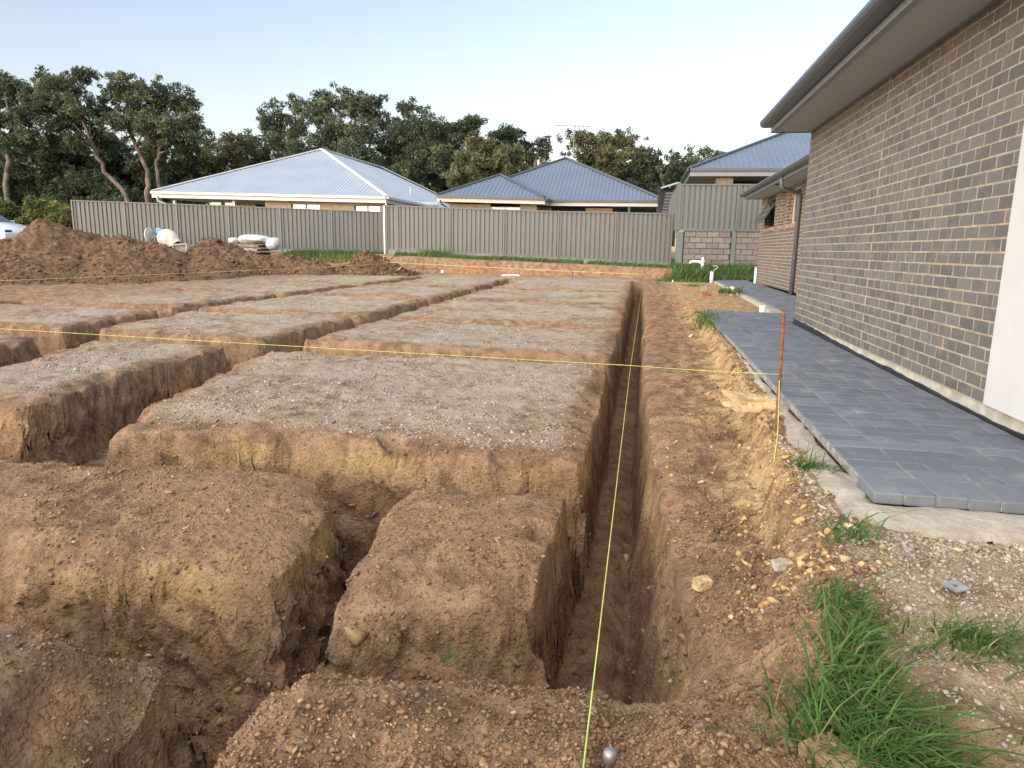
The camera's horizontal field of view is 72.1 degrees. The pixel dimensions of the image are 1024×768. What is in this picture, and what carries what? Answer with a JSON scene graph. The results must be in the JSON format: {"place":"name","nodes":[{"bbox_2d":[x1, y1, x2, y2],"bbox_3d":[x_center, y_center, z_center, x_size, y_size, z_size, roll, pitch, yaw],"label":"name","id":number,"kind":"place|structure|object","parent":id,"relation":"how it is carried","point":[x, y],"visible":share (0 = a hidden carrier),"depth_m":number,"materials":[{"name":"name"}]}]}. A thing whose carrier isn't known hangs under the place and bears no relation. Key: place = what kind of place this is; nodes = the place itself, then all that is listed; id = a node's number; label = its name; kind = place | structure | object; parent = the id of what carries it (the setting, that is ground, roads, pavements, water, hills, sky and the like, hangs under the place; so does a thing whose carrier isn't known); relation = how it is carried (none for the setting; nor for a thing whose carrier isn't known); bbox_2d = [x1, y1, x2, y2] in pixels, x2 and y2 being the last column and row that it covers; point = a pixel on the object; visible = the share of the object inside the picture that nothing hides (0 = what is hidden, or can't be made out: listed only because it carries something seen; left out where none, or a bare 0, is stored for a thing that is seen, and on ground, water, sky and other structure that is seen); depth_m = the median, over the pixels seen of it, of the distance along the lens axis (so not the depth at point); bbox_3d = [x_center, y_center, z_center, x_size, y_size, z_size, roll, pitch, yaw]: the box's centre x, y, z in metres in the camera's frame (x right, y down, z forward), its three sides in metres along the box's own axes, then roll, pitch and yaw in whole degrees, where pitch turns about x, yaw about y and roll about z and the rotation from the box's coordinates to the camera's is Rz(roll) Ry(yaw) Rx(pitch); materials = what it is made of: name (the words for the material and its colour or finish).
{"place":"outdoors","nodes":[
{"label":"outdoors","id":0,"kind":"place"},
{"bbox_2d":[26,292,616,453],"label":"gravel","id":1,"kind":"structure","parent":0,"point":[406,425],"depth_m":6.01,"materials":[{"name":"grey gravel"}]},
{"bbox_2d":[279,244,383,262],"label":"grass","id":2,"kind":"structure","parent":0,"point":[318,253],"depth_m":28.31,"materials":[{"name":"green plant"}]},
{"bbox_2d":[0,0,868,251],"label":"sky","id":3,"kind":"structure","parent":0,"point":[678,73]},
{"bbox_2d":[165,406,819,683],"bbox_3d":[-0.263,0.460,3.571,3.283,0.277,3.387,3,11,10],"label":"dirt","id":4,"kind":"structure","parent":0,"point":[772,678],"depth_m":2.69,"materials":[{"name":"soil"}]},
{"bbox_2d":[0,252,1023,767],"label":"ground","id":5,"kind":"structure","parent":0,"point":[112,400],"depth_m":3.39,"materials":[{"name":"soil"}]},
{"bbox_2d":[0,198,19,222],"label":"shrub","id":6,"kind":"object","parent":5,"relation":"on","point":[9,210],"visible":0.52,"depth_m":34.09,"materials":[{"name":"green plant"}]},
{"bbox_2d":[0,215,25,241],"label":"parked car","id":7,"kind":"object","parent":5,"relation":"on","point":[10,230],"visible":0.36,"depth_m":31.77,"materials":[{"name":"white paint"}]},
{"bbox_2d":[14,193,72,228],"bbox_3d":[-22.188,-7.654,34.023,4.436,3.219,2.575,10,14,40],"label":"shrub","id":8,"kind":"object","parent":5,"relation":"on","point":[45,207],"visible":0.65,"depth_m":33.73,"materials":[{"name":"green plant"}]},
{"bbox_2d":[0,218,264,285],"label":"dirt mound","id":9,"kind":"object","parent":5,"relation":"on","point":[43,251],"visible":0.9,"depth_m":22.03,"materials":[{"name":"soil"}]},
{"bbox_2d":[144,227,181,246],"bbox_3d":[-14.099,-5.676,28.341,1.712,1.249,0.781,3,11,10],"label":"cement mixer","id":10,"kind":"object","parent":5,"relation":"on","point":[168,237],"visible":0.59,"depth_m":28.06,"materials":[{"name":"metal"}]},
{"bbox_2d":[172,243,187,252],"bbox_3d":[-13.116,-5.302,27.792,0.632,0.513,0.161,2,11,3],"label":"wooden frame","id":11,"kind":"object","parent":5,"relation":"on","point":[182,247],"visible":0.51,"depth_m":27.82,"materials":[{"name":"white wood"}]},
{"bbox_2d":[0,264,371,280],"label":"string line","id":12,"kind":"object","parent":5,"relation":"on","point":[173,273],"visible":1,"depth_m":15.94,"materials":[{"name":"fabric"}]},
{"bbox_2d":[70,200,383,251],"bbox_3d":[-12.417,-6.732,30.958,13.494,2.410,0.096,1,11,-2],"label":"fence","id":13,"kind":"object","parent":5,"relation":"on","point":[289,228],"visible":0.66,"depth_m":30.92,"materials":[{"name":"grey metal"}]},
{"bbox_2d":[122,237,337,274],"bbox_3d":[-9.620,-4.489,24.621,7.835,1.306,5.080,3,11,10],"label":"dirt mound","id":14,"kind":"object","parent":5,"relation":"on","point":[217,253],"visible":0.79,"depth_m":23.93,"materials":[{"name":"soil"}]},
{"bbox_2d":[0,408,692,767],"bbox_3d":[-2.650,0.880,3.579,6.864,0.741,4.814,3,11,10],"label":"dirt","id":15,"kind":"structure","parent":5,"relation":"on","point":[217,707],"depth_m":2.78,"materials":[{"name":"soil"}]},
{"bbox_2d":[332,249,421,275],"bbox_3d":[-4.840,-4.226,24.518,3.466,0.954,2.375,3,11,10],"label":"dirt mound","id":16,"kind":"object","parent":5,"relation":"on","point":[380,266],"visible":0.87,"depth_m":23.82,"materials":[{"name":"soil"}]},
{"bbox_2d":[434,635,479,663],"bbox_3d":[-0.207,0.942,2.455,0.158,0.072,0.161,-3,11,-18],"label":"grass clump","id":17,"kind":"object","parent":5,"relation":"on","point":[447,656],"visible":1,"depth_m":2.47,"materials":[{"name":"green plant"}]},
{"bbox_2d":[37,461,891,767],"bbox_3d":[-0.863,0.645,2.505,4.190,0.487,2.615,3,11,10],"label":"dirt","id":18,"kind":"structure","parent":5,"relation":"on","point":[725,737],"depth_m":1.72,"materials":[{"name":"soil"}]},
{"bbox_2d":[501,274,519,275],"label":"litter","id":19,"kind":"object","parent":5,"relation":"on","point":[510,275],"visible":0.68,"depth_m":24.70,"materials":[{"name":"white plastic"}]},
{"bbox_2d":[389,262,643,274],"bbox_3d":[-0.176,-3.764,22.813,8.882,0.188,0.015,5,11,18],"label":"string line","id":20,"kind":"object","parent":5,"relation":"on","point":[516,268],"visible":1,"depth_m":22.72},
{"bbox_2d":[385,205,673,264],"bbox_3d":[0.465,-5.622,27.308,11.224,2.499,0.090,3,11,10],"label":"fence","id":21,"kind":"object","parent":5,"relation":"on","point":[621,236],"visible":0.84,"depth_m":27.21,"materials":[{"name":"grey metal"}]},
{"bbox_2d":[383,206,385,253],"bbox_3d":[-5.109,-6.054,28.193,0.055,2.120,0.050,3,11,10],"label":"fence post","id":22,"kind":"object","parent":21,"relation":"attached to","point":[384,229],"visible":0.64,"depth_m":28.12,"materials":[{"name":"white metal"}]},
{"bbox_2d":[602,747,617,767],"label":"peg","id":23,"kind":"object","parent":5,"relation":"on","point":[609,754],"visible":1,"depth_m":1.39,"materials":[{"name":"metal"}]},
{"bbox_2d":[658,261,727,281],"bbox_3d":[6.122,-3.732,23.127,2.610,0.760,2.156,7,12,28],"label":"grass clump","id":24,"kind":"object","parent":5,"relation":"on","point":[697,273],"visible":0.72,"depth_m":22.97,"materials":[{"name":"green plant"}]},
{"bbox_2d":[683,283,702,286],"bbox_3d":[5.118,-2.800,19.835,0.685,0.136,0.660,10,14,38],"label":"grass clump","id":25,"kind":"object","parent":5,"relation":"on","point":[695,284],"visible":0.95,"depth_m":19.78,"materials":[{"name":"green plant"}]},
{"bbox_2d":[689,260,700,264],"bbox_3d":[6.533,-4.216,25.091,0.535,0.392,0.110,3,11,10],"label":"pipe","id":26,"kind":"object","parent":5,"relation":"on","point":[697,261],"visible":0.56,"depth_m":25.02,"materials":[{"name":"white plastic"}]},
{"bbox_2d":[647,259,756,282],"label":"grass","id":27,"kind":"structure","parent":5,"relation":"on","point":[736,272],"depth_m":24.08,"materials":[{"name":"green plant"}]},
{"bbox_2d":[691,575,712,591],"bbox_3d":[0.716,0.753,2.647,0.069,0.052,0.058,-3,12,-18],"label":"stone","id":28,"kind":"object","parent":5,"relation":"on","point":[702,583],"visible":1,"depth_m":2.63,"materials":[{"name":"stone"}]},
{"bbox_2d":[701,257,704,268],"bbox_3d":[6.699,-4.168,24.759,0.135,0.570,0.135,3,11,10],"label":"pipe","id":29,"kind":"object","parent":5,"relation":"on","point":[702,261],"visible":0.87,"depth_m":24.70,"materials":[{"name":"white plastic"}]},
{"bbox_2d":[701,286,707,290],"bbox_3d":[4.880,-2.419,17.878,0.149,0.133,0.151,1,11,-1],"label":"stone","id":30,"kind":"object","parent":5,"relation":"on","point":[703,288],"visible":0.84,"depth_m":17.81,"materials":[{"name":"beige stone"}]},
{"bbox_2d":[689,309,730,334],"bbox_3d":[2.841,-0.900,10.082,0.644,0.347,2.652,3,11,10],"label":"grass clump","id":31,"kind":"object","parent":5,"relation":"on","point":[703,319],"visible":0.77,"depth_m":10.08,"materials":[{"name":"green plant"}]},
{"bbox_2d":[709,272,713,282],"bbox_3d":[6.320,-3.308,22.302,0.110,0.500,0.110,3,11,10],"label":"pipe","id":32,"kind":"object","parent":5,"relation":"on","point":[711,276],"visible":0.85,"depth_m":22.25,"materials":[{"name":"white plastic"}]},
{"bbox_2d":[672,309,758,318],"bbox_3d":[3.385,-1.133,11.484,1.505,0.237,0.384,3,11,10],"label":"string line","id":33,"kind":"object","parent":5,"relation":"on","point":[707,310],"visible":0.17,"depth_m":11.53,"materials":[{"name":"fabric"}]},
{"bbox_2d":[675,230,759,265],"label":"retaining wall","id":34,"kind":"structure","parent":5,"relation":"on","point":[737,246],"depth_m":25.11,"materials":[{"name":"grey concrete"}]},
{"bbox_2d":[668,182,680,238],"bbox_3d":[6.275,-6.631,27.478,0.113,2.020,4.660,3,11,8],"label":"fence","id":35,"kind":"object","parent":34,"relation":"on","point":[674,204],"visible":0.63,"depth_m":25.86,"materials":[{"name":"grey metal"}]},
{"bbox_2d":[677,184,761,238],"bbox_3d":[7.922,-6.058,24.792,4.024,1.930,0.090,3,11,10],"label":"fence","id":36,"kind":"object","parent":34,"relation":"on","point":[714,207],"visible":0.74,"depth_m":24.89,"materials":[{"name":"grey metal"}]},
{"bbox_2d":[718,286,744,294],"bbox_3d":[5.004,-2.143,16.098,0.599,0.219,0.674,3,11,10],"label":"weed","id":37,"kind":"object","parent":5,"relation":"on","point":[730,290],"visible":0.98,"depth_m":15.98,"materials":[{"name":"green plant"}]},
{"bbox_2d":[713,281,781,312],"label":"path kerb","id":38,"kind":"structure","parent":5,"relation":"on","point":[769,309],"depth_m":13.87,"materials":[{"name":"concrete"}]},
{"bbox_2d":[721,390,780,412],"bbox_3d":[1.571,0.114,4.637,0.354,0.117,0.188,1,11,1],"label":"stone","id":39,"kind":"object","parent":5,"relation":"on","point":[747,402],"visible":0.99,"depth_m":4.60,"materials":[{"name":"stone"}]},
{"bbox_2d":[759,305,765,311],"bbox_3d":[4.040,-1.135,11.364,0.096,0.260,0.096,3,11,10],"label":"pipe","id":40,"kind":"object","parent":5,"relation":"on","point":[762,308],"visible":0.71,"depth_m":11.31,"materials":[{"name":"white plastic"}]},
{"bbox_2d":[774,309,785,432],"bbox_3d":[1.503,-0.012,3.959,0.038,0.815,0.022,3,11,10],"label":"stake","id":41,"kind":"object","parent":5,"relation":"on","point":[783,318],"visible":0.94,"depth_m":3.93,"materials":[{"name":"metal"}]},
{"bbox_2d":[0,328,779,374],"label":"string line","id":42,"kind":"object","parent":41,"relation":"attached to","point":[405,352],"visible":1,"depth_m":4.36,"materials":[{"name":"yellow fabric"}]},
{"bbox_2d":[774,380,779,459],"bbox_3d":[1.415,0.183,3.746,0.016,0.334,0.495,5,12,20],"label":"string line","id":43,"kind":"object","parent":41,"relation":"hanging from","point":[778,420],"visible":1,"depth_m":3.79,"materials":[{"name":"fabric"}]},
{"bbox_2d":[771,557,793,571],"bbox_3d":[0.989,0.654,2.548,0.091,0.032,0.058,0,11,-7],"label":"stone","id":44,"kind":"object","parent":5,"relation":"on","point":[779,564],"visible":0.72,"depth_m":2.53,"materials":[{"name":"stone"}]},
{"bbox_2d":[665,283,920,625],"bbox_3d":[3.039,-1.110,11.939,1.054,0.352,20.018,3,11,11],"label":"rubble","id":45,"kind":"object","parent":5,"relation":"on","point":[791,554],"visible":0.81,"depth_m":2.75,"materials":[{"name":"stone"}]},
{"bbox_2d":[782,436,856,474],"bbox_3d":[1.520,0.341,3.424,0.391,0.167,0.502,8,13,32],"label":"grass clump","id":46,"kind":"object","parent":5,"relation":"on","point":[811,463],"visible":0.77,"depth_m":3.35,"materials":[{"name":"green plant"}]},
{"bbox_2d":[798,731,869,767],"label":"stone","id":47,"kind":"object","parent":5,"relation":"on","point":[833,762],"visible":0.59,"depth_m":1.43,"materials":[{"name":"stone"}]},
{"bbox_2d":[689,569,1023,767],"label":"grass clump","id":48,"kind":"object","parent":5,"relation":"on","point":[866,721],"visible":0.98,"depth_m":1.55,"materials":[{"name":"green plant"}]},
{"bbox_2d":[810,509,936,547],"bbox_3d":[1.278,0.517,2.588,0.499,0.118,0.386,-9,15,-41],"label":"grass clump","id":49,"kind":"object","parent":5,"relation":"on","point":[859,528],"visible":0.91,"depth_m":2.56,"materials":[{"name":"green plant"}]},
{"bbox_2d":[737,351,1023,545],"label":"path kerb","id":50,"kind":"structure","parent":5,"relation":"on","point":[955,525],"depth_m":2.77,"materials":[{"name":"concrete"}]},
{"bbox_2d":[770,418,1023,765],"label":"gravel","id":51,"kind":"structure","parent":5,"relation":"on","point":[944,550],"depth_m":2.29,"materials":[{"name":"grey gravel"}]},
{"bbox_2d":[941,580,970,592],"bbox_3d":[1.371,0.625,2.175,0.056,0.006,0.056,-5,16,-18],"label":"washer","id":52,"kind":"object","parent":51,"relation":"on","point":[952,584],"visible":1,"depth_m":2.17,"materials":[{"name":"metal"}]},
{"bbox_2d":[894,586,1023,680],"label":"grass clump","id":53,"kind":"object","parent":5,"relation":"on","point":[974,633],"visible":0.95,"depth_m":1.88,"materials":[{"name":"green plant"}]},
{"bbox_2d":[390,245,674,270],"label":"grass","id":54,"kind":"structure","parent":0,"point":[430,253],"depth_m":25.97,"materials":[{"name":"green plant"}]},
{"bbox_2d":[436,123,657,259],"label":"dark roofed house","id":55,"kind":"structure","parent":0,"point":[565,184],"depth_m":34.47,"materials":[{"name":"blue metal"}]},
{"bbox_2d":[491,207,519,209],"bbox_3d":[-0.318,-7.830,33.846,1.450,1.330,0.060,3,11,10],"label":"window","id":56,"kind":"structure","parent":55,"relation":"in","point":[514,208],"depth_m":33.70,"materials":[{"name":"white glass"}]},
{"bbox_2d":[657,182,678,245],"bbox_3d":[6.934,-7.617,31.512,0.850,2.850,0.800,3,11,10],"label":"privacy screen","id":57,"kind":"object","parent":55,"relation":"attached to","point":[664,196],"visible":0.46,"depth_m":31.41,"materials":[{"name":"metal"}]},
{"bbox_2d":[611,252,674,263],"bbox_3d":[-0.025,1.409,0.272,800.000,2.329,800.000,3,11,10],"label":"ground","id":58,"kind":"structure","parent":0,"point":[672,257],"depth_m":49.35,"materials":[{"name":"brown soil"}]},
{"bbox_2d":[0,162,39,217],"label":"wattle tree","id":59,"kind":"object","parent":58,"relation":"on","point":[14,193],"visible":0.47,"depth_m":56.37,"materials":[{"name":"green plant"}]},
{"bbox_2d":[0,69,49,200],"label":"gum tree","id":60,"kind":"object","parent":58,"relation":"on","point":[22,136],"visible":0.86,"depth_m":49.82,"materials":[{"name":"green plant"}]},
{"bbox_2d":[0,147,70,214],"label":"wattle tree","id":61,"kind":"object","parent":58,"relation":"on","point":[26,161],"visible":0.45,"depth_m":57.09,"materials":[{"name":"green plant"}]},
{"bbox_2d":[34,138,92,185],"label":"wattle tree","id":62,"kind":"object","parent":58,"relation":"on","point":[66,155],"visible":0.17,"depth_m":59.24,"materials":[{"name":"green plant"}]},
{"bbox_2d":[16,65,129,201],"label":"gum tree","id":63,"kind":"object","parent":58,"relation":"on","point":[58,89],"visible":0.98,"depth_m":49.98,"materials":[{"name":"green plant"}]},
{"bbox_2d":[43,165,143,206],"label":"wattle tree","id":64,"kind":"object","parent":58,"relation":"on","point":[99,185],"visible":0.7,"depth_m":55.62,"materials":[{"name":"green plant"}]},
{"bbox_2d":[71,137,141,201],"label":"wattle tree","id":65,"kind":"object","parent":58,"relation":"on","point":[113,164],"visible":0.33,"depth_m":59.95,"materials":[{"name":"green plant"}]},
{"bbox_2d":[84,70,206,202],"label":"gum tree","id":66,"kind":"object","parent":58,"relation":"on","point":[145,122],"visible":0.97,"depth_m":50.08,"materials":[{"name":"green plant"}]},
{"bbox_2d":[120,140,172,202],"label":"wattle tree","id":67,"kind":"object","parent":58,"relation":"on","point":[135,163],"visible":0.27,"depth_m":60.28,"materials":[{"name":"green plant"}]},
{"bbox_2d":[140,139,201,202],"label":"gum tree","id":68,"kind":"object","parent":58,"relation":"on","point":[182,151],"visible":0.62,"depth_m":52.36,"materials":[{"name":"green plant"}]},
{"bbox_2d":[150,147,217,204],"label":"wattle tree","id":69,"kind":"object","parent":58,"relation":"on","point":[180,173],"visible":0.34,"depth_m":57.18,"materials":[{"name":"green plant"}]},
{"bbox_2d":[185,127,256,204],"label":"gum tree","id":70,"kind":"object","parent":58,"relation":"on","point":[231,151],"visible":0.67,"depth_m":57.18,"materials":[{"name":"green plant"}]},
{"bbox_2d":[227,128,274,203],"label":"gum tree","id":71,"kind":"object","parent":58,"relation":"on","point":[254,157],"visible":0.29,"depth_m":59.34,"materials":[{"name":"green plant"}]},
{"bbox_2d":[251,92,323,157],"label":"gum tree","id":72,"kind":"object","parent":58,"relation":"on","point":[275,140],"visible":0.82,"depth_m":56.01,"materials":[{"name":"green plant"}]},
{"bbox_2d":[272,149,311,161],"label":"wattle tree","id":73,"kind":"object","parent":58,"relation":"on","point":[275,157],"visible":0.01,"depth_m":65.96,"materials":[{"name":"green plant"}]},
{"bbox_2d":[150,148,449,251],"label":"pale roofed house","id":74,"kind":"structure","parent":58,"relation":"on","point":[321,178],"depth_m":37.20,"materials":[{"name":"metal"}]},
{"bbox_2d":[292,204,319,208],"bbox_3d":[-10.624,-8.527,36.458,1.600,1.550,0.070,3,11,10],"label":"window","id":75,"kind":"structure","parent":74,"relation":"in","point":[307,206],"depth_m":36.31,"materials":[{"name":"white glass"}]},
{"bbox_2d":[355,205,379,210],"bbox_3d":[-7.330,-8.331,35.878,1.400,1.500,0.070,3,11,10],"label":"window","id":76,"kind":"structure","parent":74,"relation":"in","point":[357,207],"depth_m":35.74,"materials":[{"name":"white glass"}]},
{"bbox_2d":[304,81,388,163],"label":"gum tree","id":77,"kind":"object","parent":58,"relation":"on","point":[333,131],"visible":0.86,"depth_m":52.87,"materials":[{"name":"green plant"}]},
{"bbox_2d":[371,154,394,171],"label":"wattle tree","id":78,"kind":"object","parent":58,"relation":"on","point":[377,162],"visible":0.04,"depth_m":64.17,"materials":[{"name":"green plant"}]},
{"bbox_2d":[374,96,464,204],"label":"gum tree","id":79,"kind":"object","parent":58,"relation":"on","point":[405,143],"visible":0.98,"depth_m":52.64,"materials":[{"name":"green plant"}]},
{"bbox_2d":[412,175,448,192],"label":"wattle tree","id":80,"kind":"object","parent":58,"relation":"on","point":[429,185],"visible":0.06,"depth_m":63.43,"materials":[{"name":"green plant"}]},
{"bbox_2d":[429,113,488,188],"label":"gum tree","id":81,"kind":"object","parent":58,"relation":"on","point":[467,124],"visible":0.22,"depth_m":54.70,"materials":[{"name":"green plant"}]},
{"bbox_2d":[439,130,533,189],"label":"gum tree","id":82,"kind":"object","parent":58,"relation":"on","point":[485,158],"visible":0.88,"depth_m":47.95,"materials":[{"name":"green plant"}]},
{"bbox_2d":[490,122,535,164],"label":"gum tree","id":83,"kind":"object","parent":58,"relation":"on","point":[510,134],"visible":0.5,"depth_m":57.17,"materials":[{"name":"green plant"}]},
{"bbox_2d":[521,135,553,166],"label":"gum tree","id":84,"kind":"object","parent":58,"relation":"on","point":[541,154],"visible":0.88,"depth_m":57.96,"materials":[{"name":"green plant"}]},
{"bbox_2d":[555,126,652,179],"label":"gum tree","id":85,"kind":"object","parent":58,"relation":"on","point":[602,154],"visible":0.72,"depth_m":54.93,"materials":[{"name":"green plant"}]},
{"bbox_2d":[612,162,669,186],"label":"wattle tree","id":86,"kind":"object","parent":58,"relation":"on","point":[635,176],"visible":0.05,"depth_m":62.65,"materials":[{"name":"green plant"}]},
{"bbox_2d":[621,147,699,194],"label":"gum tree","id":87,"kind":"object","parent":58,"relation":"on","point":[652,170],"visible":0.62,"depth_m":53.49,"materials":[{"name":"green plant"}]},
{"bbox_2d":[682,143,727,162],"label":"gum tree","id":88,"kind":"object","parent":58,"relation":"on","point":[705,152],"visible":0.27,"depth_m":54.64,"materials":[{"name":"green plant"}]},
{"bbox_2d":[680,133,810,231],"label":"raised house","id":89,"kind":"structure","parent":58,"relation":"on","point":[757,162],"depth_m":30.53,"materials":[{"name":"blue metal"}]},
{"bbox_2d":[699,291,710,295],"bbox_3d":[4.335,-2.014,15.780,0.218,0.121,0.167,-1,11,-12],"label":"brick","id":90,"kind":"object","parent":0,"point":[704,293],"visible":0.96,"depth_m":15.71,"materials":[{"name":"brick"}]},
{"bbox_2d":[703,280,1023,514],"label":"path","id":91,"kind":"structure","parent":0,"point":[935,418],"depth_m":4.08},
{"bbox_2d":[739,0,1023,439],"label":"brick house","id":92,"kind":"structure","parent":0,"point":[890,217],"depth_m":5.29,"materials":[{"name":"brick"}]},
{"bbox_2d":[754,196,775,227],"bbox_3d":[7.013,-4.723,19.316,0.480,0.846,1.500,3,11,10],"label":"window","id":93,"kind":"structure","parent":92,"relation":"in","point":[770,207],"depth_m":19.51,"materials":[{"name":"clear glass"}]},
{"bbox_2d":[792,186,801,222],"bbox_3d":[6.639,-4.126,16.188,0.060,0.846,1.300,3,11,10],"label":"window","id":94,"kind":"structure","parent":92,"relation":"in","point":[799,188],"depth_m":16.72,"materials":[{"name":"white glass"}]},
{"bbox_3d":[-10.732,-5.036,27.853,2.250,0.115,1.140,4,11,13],"label":"pallet","id":95,"kind":"object","parent":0,"visible":0},
{"bbox_2d":[255,252,273,254],"bbox_3d":[-10.729,-5.178,27.825,2.250,0.115,1.140,3,11,10],"label":"pallet","id":96,"kind":"object","parent":95,"relation":"on","point":[265,253],"visible":0.24,"depth_m":27.66,"materials":[{"name":"brown wood"}]},
{"bbox_2d":[244,248,269,250],"bbox_3d":[-10.727,-5.320,27.796,2.250,0.115,1.140,2,11,7],"label":"pallet","id":97,"kind":"object","parent":96,"relation":"on","point":[257,249],"visible":0.4,"depth_m":27.18,"materials":[{"name":"beige wood"}]},
{"bbox_2d":[235,244,265,246],"bbox_3d":[-10.724,-5.462,27.767,2.250,0.115,1.140,2,11,4],"label":"pallet","id":98,"kind":"object","parent":97,"relation":"on","point":[251,245],"visible":0.45,"depth_m":27.18,"materials":[{"name":"beige wood"}]},
{"bbox_2d":[228,237,239,243],"bbox_3d":[-10.902,-5.637,27.668,0.450,0.244,0.535,1,11,-1],"label":"bag","id":99,"kind":"object","parent":98,"relation":"on","point":[234,240],"visible":0.81,"depth_m":27.49,"materials":[{"name":"white plastic"}]},
{"bbox_2d":[238,234,268,243],"bbox_3d":[-10.067,-5.649,27.463,1.312,0.375,0.867,3,11,10],"label":"bag","id":100,"kind":"object","parent":98,"relation":"on","point":[253,239],"visible":0.88,"depth_m":27.15,"materials":[{"name":"white plastic"}]},
{"bbox_2d":[266,237,280,249],"bbox_3d":[-9.233,-5.413,27.194,0.528,0.498,0.656,0,11,-7],"label":"bag","id":101,"kind":"object","parent":98,"relation":"on","point":[274,243],"visible":1,"depth_m":26.98,"materials":[{"name":"white plastic"}]},
{"bbox_3d":[4.042,-3.385,21.473,0.033,0.885,0.022,3,11,10],"label":"stake","id":102,"kind":"object","parent":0,"visible":0},
{"bbox_2d":[582,279,643,767],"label":"string line","id":103,"kind":"object","parent":102,"relation":"attached to","point":[603,595],"visible":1,"depth_m":1.34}
]}

